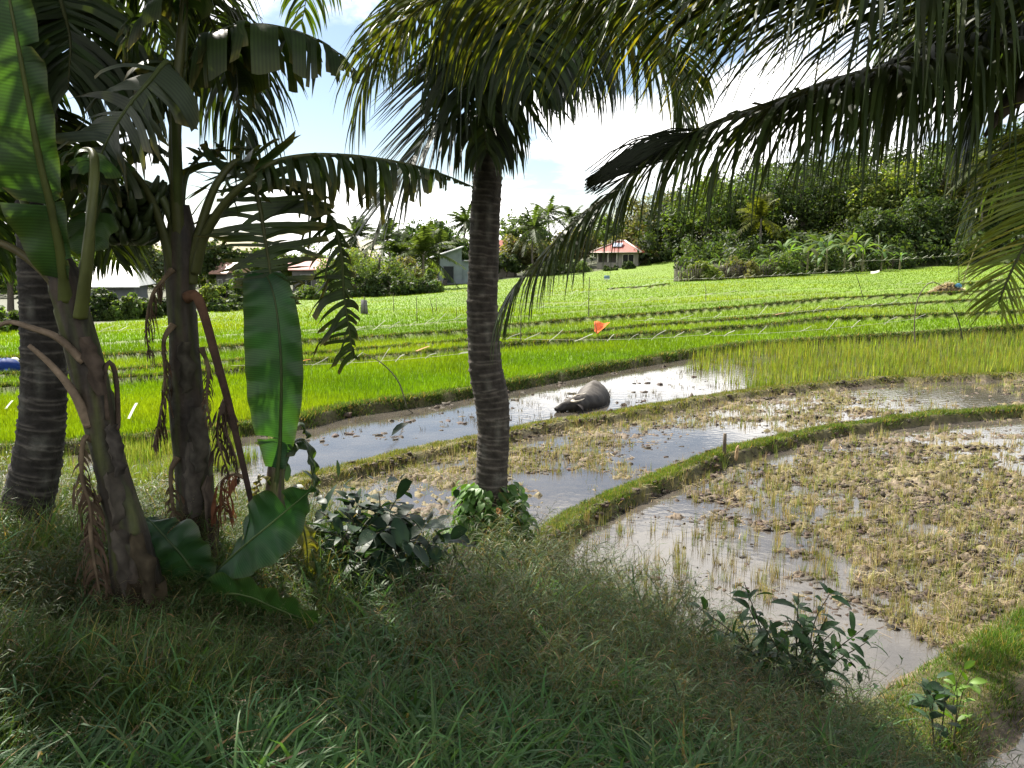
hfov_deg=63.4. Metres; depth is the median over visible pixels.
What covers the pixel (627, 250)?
house
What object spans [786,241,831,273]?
banana plant
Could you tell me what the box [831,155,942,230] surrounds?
broadleaf tree
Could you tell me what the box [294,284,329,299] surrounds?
bush
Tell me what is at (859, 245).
banana plant
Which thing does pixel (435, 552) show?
weed plant
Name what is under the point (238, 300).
bush
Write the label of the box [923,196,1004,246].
broadleaf tree
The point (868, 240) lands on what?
banana plant
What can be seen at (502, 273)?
house
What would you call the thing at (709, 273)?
bush
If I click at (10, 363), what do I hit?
tarpaulin
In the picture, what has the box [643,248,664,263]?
bush
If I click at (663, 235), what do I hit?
woods
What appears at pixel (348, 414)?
mud clods
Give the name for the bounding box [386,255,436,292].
bush
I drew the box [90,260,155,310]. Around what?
house
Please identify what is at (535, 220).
coconut palm
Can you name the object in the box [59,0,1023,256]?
sky
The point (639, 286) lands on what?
bund grass
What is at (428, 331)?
bund grass
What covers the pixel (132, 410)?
plastic strip
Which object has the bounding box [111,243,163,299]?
broadleaf tree
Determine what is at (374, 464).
mud clods
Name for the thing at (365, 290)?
bush
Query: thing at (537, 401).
stubble
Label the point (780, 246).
banana plant
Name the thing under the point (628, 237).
broadleaf tree
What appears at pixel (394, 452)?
bund grass
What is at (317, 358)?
bund grass
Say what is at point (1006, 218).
broadleaf tree
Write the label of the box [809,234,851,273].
banana plant
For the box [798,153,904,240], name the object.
broadleaf tree
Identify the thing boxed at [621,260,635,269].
bush
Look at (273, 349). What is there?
banana sucker
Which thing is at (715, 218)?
broadleaf tree
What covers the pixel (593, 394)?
water buffalo
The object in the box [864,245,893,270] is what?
banana plant
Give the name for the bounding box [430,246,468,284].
house
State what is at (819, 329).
scare line
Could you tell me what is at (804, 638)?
leafy shrub
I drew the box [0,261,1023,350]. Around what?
rice
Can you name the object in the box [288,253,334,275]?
broadleaf tree
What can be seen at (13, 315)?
bush
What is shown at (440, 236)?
coconut palm
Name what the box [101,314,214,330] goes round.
scare line
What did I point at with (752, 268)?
bush
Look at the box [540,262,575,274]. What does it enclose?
bush
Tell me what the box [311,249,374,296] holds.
bush
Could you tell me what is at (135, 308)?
bush
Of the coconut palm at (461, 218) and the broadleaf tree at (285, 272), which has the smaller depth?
the broadleaf tree at (285, 272)
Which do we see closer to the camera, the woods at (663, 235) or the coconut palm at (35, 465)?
the coconut palm at (35, 465)
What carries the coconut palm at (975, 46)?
on the ground at (742, 457)
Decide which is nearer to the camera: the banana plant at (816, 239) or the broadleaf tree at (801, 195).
the banana plant at (816, 239)
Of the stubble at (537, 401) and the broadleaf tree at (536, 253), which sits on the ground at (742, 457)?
the broadleaf tree at (536, 253)
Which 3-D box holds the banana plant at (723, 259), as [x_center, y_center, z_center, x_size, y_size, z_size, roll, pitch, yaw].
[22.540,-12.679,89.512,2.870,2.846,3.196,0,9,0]
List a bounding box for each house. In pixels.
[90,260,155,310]
[209,262,249,285]
[288,259,328,292]
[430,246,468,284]
[498,240,514,276]
[590,240,644,268]
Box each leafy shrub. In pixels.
[284,422,522,589]
[683,582,962,766]
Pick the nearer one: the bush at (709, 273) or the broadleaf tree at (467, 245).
the bush at (709, 273)
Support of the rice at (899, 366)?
on the water
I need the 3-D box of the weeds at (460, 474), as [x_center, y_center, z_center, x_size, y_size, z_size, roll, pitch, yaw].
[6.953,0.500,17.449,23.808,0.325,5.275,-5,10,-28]
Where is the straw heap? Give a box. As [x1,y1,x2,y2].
[927,280,969,294]
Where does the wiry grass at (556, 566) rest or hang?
on the ground at (742, 457)
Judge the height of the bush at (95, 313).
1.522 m
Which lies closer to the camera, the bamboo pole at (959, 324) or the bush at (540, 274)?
the bamboo pole at (959, 324)
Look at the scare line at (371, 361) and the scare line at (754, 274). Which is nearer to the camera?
the scare line at (371, 361)
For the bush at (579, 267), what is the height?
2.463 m
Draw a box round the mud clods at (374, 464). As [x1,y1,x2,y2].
[348,372,1023,479]
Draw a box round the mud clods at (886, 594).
[535,409,1023,644]
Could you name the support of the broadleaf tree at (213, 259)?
on the ground at (742, 457)
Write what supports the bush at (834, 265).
on the ground at (742, 457)
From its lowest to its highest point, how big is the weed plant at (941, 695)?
0.525 m
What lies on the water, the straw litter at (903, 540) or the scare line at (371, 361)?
the straw litter at (903, 540)
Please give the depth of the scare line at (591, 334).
24.99 m
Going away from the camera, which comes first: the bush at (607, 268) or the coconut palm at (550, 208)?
the bush at (607, 268)
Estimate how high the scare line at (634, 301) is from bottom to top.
0.474 m
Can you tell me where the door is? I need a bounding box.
[443,266,453,282]
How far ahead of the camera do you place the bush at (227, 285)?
64.72 m
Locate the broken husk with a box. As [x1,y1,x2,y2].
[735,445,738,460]
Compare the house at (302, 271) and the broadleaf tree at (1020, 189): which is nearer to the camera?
the house at (302, 271)
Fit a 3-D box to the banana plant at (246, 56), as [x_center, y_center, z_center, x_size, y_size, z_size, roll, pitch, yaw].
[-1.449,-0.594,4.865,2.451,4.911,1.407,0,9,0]
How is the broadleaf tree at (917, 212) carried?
on the ground at (742, 457)
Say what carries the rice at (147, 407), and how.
on the ground at (742, 457)
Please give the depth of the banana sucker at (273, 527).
4.46 m
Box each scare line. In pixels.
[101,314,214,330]
[231,348,467,365]
[316,313,466,333]
[506,330,709,340]
[517,280,665,297]
[541,290,735,307]
[640,301,898,320]
[670,269,849,279]
[715,314,925,335]
[857,253,955,261]
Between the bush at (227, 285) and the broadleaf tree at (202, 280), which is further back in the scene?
the broadleaf tree at (202, 280)
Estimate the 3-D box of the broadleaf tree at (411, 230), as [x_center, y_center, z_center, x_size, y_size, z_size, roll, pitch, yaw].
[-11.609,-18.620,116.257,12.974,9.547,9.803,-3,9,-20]
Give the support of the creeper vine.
attached to the coconut palm at (482, 130)
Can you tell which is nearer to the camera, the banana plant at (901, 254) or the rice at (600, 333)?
the rice at (600, 333)
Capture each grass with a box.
[0,287,1023,358]
[0,295,1023,375]
[0,308,1023,386]
[0,323,1023,456]
[0,440,359,713]
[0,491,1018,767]
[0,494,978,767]
[235,370,1023,494]
[281,463,1023,767]
[532,403,1023,553]
[607,283,669,288]
[847,598,1023,767]
[960,279,1009,284]
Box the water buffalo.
[554,380,609,411]
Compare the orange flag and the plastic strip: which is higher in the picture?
the orange flag
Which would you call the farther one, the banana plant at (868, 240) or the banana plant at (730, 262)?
the banana plant at (868, 240)
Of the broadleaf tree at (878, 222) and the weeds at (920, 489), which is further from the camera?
the broadleaf tree at (878, 222)
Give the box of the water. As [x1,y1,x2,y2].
[0,337,1023,767]
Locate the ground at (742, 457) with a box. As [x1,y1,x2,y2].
[0,219,1023,767]
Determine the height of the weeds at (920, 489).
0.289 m
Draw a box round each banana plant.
[0,0,172,618]
[44,0,473,557]
[424,277,436,292]
[708,253,732,265]
[722,261,744,275]
[757,251,784,276]
[771,243,809,267]
[772,238,795,253]
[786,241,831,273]
[804,235,841,268]
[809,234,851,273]
[823,234,863,272]
[835,233,888,270]
[842,237,883,271]
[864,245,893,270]
[888,251,909,269]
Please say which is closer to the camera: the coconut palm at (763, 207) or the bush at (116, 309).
the bush at (116, 309)
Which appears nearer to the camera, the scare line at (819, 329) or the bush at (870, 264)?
the scare line at (819, 329)
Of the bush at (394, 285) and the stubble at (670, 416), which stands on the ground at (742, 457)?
the bush at (394, 285)
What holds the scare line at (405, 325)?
on the ground at (742, 457)
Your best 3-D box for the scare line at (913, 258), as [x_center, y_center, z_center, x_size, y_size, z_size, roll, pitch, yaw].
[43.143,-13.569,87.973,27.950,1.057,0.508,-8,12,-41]
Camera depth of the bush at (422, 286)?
79.94 m
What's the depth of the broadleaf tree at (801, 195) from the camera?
120.27 m
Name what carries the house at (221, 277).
on the ground at (742, 457)
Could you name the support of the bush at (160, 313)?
on the ground at (742, 457)
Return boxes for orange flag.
[594,321,609,334]
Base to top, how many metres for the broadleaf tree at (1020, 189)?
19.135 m
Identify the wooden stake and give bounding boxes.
[722,433,726,456]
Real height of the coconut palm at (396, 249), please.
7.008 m
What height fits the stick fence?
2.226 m
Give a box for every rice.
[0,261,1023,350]
[0,283,1023,356]
[0,299,1023,383]
[0,313,1023,442]
[104,292,1023,369]
[684,327,1023,387]
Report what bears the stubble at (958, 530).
on the water
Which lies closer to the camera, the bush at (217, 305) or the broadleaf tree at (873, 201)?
the bush at (217, 305)
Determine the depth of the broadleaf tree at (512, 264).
123.90 m
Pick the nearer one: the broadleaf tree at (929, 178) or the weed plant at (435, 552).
the weed plant at (435, 552)
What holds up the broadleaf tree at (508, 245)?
on the ground at (742, 457)
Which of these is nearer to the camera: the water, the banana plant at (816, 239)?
the water
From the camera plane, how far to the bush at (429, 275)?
81.97 m
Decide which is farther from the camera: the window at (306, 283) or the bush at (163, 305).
the window at (306, 283)
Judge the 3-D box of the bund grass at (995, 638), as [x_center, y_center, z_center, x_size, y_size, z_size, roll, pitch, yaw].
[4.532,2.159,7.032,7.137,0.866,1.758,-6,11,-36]
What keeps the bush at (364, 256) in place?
on the ground at (742, 457)
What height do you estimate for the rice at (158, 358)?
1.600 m
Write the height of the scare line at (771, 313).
0.456 m
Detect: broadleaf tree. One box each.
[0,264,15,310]
[71,250,104,265]
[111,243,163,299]
[156,274,215,286]
[198,238,250,279]
[247,247,297,275]
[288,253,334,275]
[382,217,467,268]
[463,236,469,259]
[498,252,526,277]
[499,209,554,270]
[499,233,537,275]
[518,238,571,265]
[551,227,607,261]
[574,213,632,246]
[607,221,662,249]
[611,187,686,233]
[660,171,764,257]
[703,157,805,249]
[745,153,855,247]
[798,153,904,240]
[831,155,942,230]
[840,206,918,252]
[879,141,974,255]
[893,194,961,254]
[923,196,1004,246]
[935,148,1016,255]
[961,191,1023,253]
[962,119,1023,250]
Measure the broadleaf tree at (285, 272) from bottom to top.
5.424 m
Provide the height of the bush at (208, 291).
2.521 m
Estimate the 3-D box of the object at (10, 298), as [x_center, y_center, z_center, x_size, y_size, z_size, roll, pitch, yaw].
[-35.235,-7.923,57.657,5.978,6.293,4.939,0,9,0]
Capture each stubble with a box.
[242,363,737,436]
[355,374,1023,477]
[542,439,837,666]
[547,409,1023,644]
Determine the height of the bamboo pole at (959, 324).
1.330 m
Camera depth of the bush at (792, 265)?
86.80 m
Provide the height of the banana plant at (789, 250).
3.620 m
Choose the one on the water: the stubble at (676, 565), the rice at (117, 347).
the stubble at (676, 565)
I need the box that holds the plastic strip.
[128,403,137,418]
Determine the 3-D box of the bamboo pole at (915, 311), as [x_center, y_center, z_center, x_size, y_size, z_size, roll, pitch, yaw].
[14.733,-2.473,29.385,0.941,2.307,0.047,0,9,0]
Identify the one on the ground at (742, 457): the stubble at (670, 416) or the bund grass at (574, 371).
the bund grass at (574, 371)
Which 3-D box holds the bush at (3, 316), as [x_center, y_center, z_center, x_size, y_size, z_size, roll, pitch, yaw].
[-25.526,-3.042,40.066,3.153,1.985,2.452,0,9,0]
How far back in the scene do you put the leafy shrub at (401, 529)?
5.43 m
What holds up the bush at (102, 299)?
on the ground at (742, 457)
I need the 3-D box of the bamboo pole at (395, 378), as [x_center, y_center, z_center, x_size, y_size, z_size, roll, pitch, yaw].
[-2.737,-0.062,17.954,0.934,1.230,0.038,0,9,0]
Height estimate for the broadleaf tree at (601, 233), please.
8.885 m
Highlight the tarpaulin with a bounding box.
[0,358,19,370]
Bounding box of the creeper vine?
[443,480,539,565]
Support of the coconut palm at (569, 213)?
on the ground at (742, 457)
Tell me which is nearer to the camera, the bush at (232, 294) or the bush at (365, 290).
the bush at (232, 294)
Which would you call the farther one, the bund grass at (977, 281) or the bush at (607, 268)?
the bush at (607, 268)
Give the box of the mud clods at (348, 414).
[244,358,746,448]
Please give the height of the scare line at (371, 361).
0.498 m
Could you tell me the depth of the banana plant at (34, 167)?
4.07 m
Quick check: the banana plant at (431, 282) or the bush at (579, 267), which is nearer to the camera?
the banana plant at (431, 282)
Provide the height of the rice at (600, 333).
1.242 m
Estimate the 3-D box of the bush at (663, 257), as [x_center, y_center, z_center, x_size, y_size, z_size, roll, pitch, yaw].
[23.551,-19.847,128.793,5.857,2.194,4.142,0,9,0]
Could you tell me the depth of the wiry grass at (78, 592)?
4.11 m
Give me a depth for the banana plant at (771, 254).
87.58 m
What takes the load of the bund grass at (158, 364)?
on the ground at (742, 457)
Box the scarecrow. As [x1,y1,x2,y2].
[360,296,367,314]
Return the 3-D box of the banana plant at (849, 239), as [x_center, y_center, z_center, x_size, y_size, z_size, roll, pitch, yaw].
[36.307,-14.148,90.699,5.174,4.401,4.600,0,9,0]
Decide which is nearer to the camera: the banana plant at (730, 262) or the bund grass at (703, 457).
the bund grass at (703, 457)
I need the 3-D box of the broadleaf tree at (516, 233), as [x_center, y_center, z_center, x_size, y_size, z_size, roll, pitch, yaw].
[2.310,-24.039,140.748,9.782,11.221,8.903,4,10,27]
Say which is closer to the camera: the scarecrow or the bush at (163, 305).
the scarecrow
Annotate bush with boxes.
[0,305,10,332]
[8,310,18,330]
[89,287,118,318]
[89,303,101,320]
[101,299,130,320]
[110,292,147,319]
[137,296,164,317]
[153,295,166,314]
[198,280,225,303]
[206,297,242,311]
[212,283,242,299]
[221,269,244,295]
[231,295,242,306]
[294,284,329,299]
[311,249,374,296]
[319,246,388,283]
[333,273,383,297]
[354,256,421,294]
[369,272,417,296]
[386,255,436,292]
[396,278,438,294]
[421,268,444,291]
[526,261,559,276]
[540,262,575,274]
[572,260,593,272]
[603,265,618,270]
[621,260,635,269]
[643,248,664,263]
[646,250,678,262]
[682,260,724,280]
[715,254,763,278]
[759,251,810,276]
[795,246,849,273]
[836,249,886,271]
[876,247,920,268]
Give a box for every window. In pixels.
[300,274,311,285]
[622,254,633,263]
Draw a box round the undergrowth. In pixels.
[645,220,1023,274]
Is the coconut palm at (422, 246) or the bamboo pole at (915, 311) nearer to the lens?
the bamboo pole at (915, 311)
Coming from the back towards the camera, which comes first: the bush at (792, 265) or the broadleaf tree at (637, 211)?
the broadleaf tree at (637, 211)
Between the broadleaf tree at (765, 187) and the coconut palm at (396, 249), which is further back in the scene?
the broadleaf tree at (765, 187)
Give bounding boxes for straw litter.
[320,378,1022,492]
[537,418,1023,652]
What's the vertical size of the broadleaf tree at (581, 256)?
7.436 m
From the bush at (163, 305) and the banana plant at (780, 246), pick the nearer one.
the bush at (163, 305)
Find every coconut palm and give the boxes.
[0,0,444,537]
[274,0,742,551]
[329,215,380,272]
[331,0,1023,363]
[359,217,421,267]
[372,231,424,271]
[392,220,465,287]
[411,220,468,277]
[446,203,470,241]
[507,205,559,264]
[525,195,572,240]
[552,205,584,228]
[734,192,789,250]
[944,147,1018,258]
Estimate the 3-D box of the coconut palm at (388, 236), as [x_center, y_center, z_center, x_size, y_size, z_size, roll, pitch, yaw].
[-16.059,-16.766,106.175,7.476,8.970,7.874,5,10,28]
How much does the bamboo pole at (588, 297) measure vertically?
2.170 m
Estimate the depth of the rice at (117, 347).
37.67 m
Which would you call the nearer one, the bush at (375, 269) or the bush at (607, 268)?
the bush at (375, 269)
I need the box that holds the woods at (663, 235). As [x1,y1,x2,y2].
[632,124,1019,264]
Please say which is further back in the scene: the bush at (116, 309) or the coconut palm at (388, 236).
the coconut palm at (388, 236)
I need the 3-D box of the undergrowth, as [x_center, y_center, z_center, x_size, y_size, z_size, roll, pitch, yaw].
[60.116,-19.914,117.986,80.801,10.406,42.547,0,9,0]
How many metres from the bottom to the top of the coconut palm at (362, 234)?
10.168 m
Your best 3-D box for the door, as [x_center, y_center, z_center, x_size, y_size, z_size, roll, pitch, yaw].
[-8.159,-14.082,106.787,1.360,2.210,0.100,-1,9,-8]
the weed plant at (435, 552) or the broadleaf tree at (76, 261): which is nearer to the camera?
the weed plant at (435, 552)
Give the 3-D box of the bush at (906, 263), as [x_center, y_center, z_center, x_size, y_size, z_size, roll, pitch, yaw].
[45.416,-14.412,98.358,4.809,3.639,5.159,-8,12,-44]
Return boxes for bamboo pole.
[363,353,407,408]
[588,277,589,315]
[914,282,942,346]
[951,306,963,340]
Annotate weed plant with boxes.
[422,541,465,579]
[908,671,964,752]
[940,660,987,747]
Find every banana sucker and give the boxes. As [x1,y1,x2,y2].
[145,484,323,631]
[242,268,320,579]
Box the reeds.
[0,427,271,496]
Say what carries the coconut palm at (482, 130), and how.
on the ground at (742, 457)
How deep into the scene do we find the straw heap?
51.71 m
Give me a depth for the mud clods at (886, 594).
10.23 m
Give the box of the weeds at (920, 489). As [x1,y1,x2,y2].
[670,407,1023,649]
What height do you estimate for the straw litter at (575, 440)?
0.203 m
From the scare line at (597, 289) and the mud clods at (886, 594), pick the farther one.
the scare line at (597, 289)
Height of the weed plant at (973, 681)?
0.594 m
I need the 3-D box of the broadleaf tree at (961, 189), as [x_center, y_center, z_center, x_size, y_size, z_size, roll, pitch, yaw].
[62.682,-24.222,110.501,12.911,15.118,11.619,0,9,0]
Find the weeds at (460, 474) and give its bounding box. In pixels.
[284,373,1023,494]
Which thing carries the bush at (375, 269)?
on the ground at (742, 457)
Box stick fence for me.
[674,261,802,281]
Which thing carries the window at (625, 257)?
in the house at (627, 250)
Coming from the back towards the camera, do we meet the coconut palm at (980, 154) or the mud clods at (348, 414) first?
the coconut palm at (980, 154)

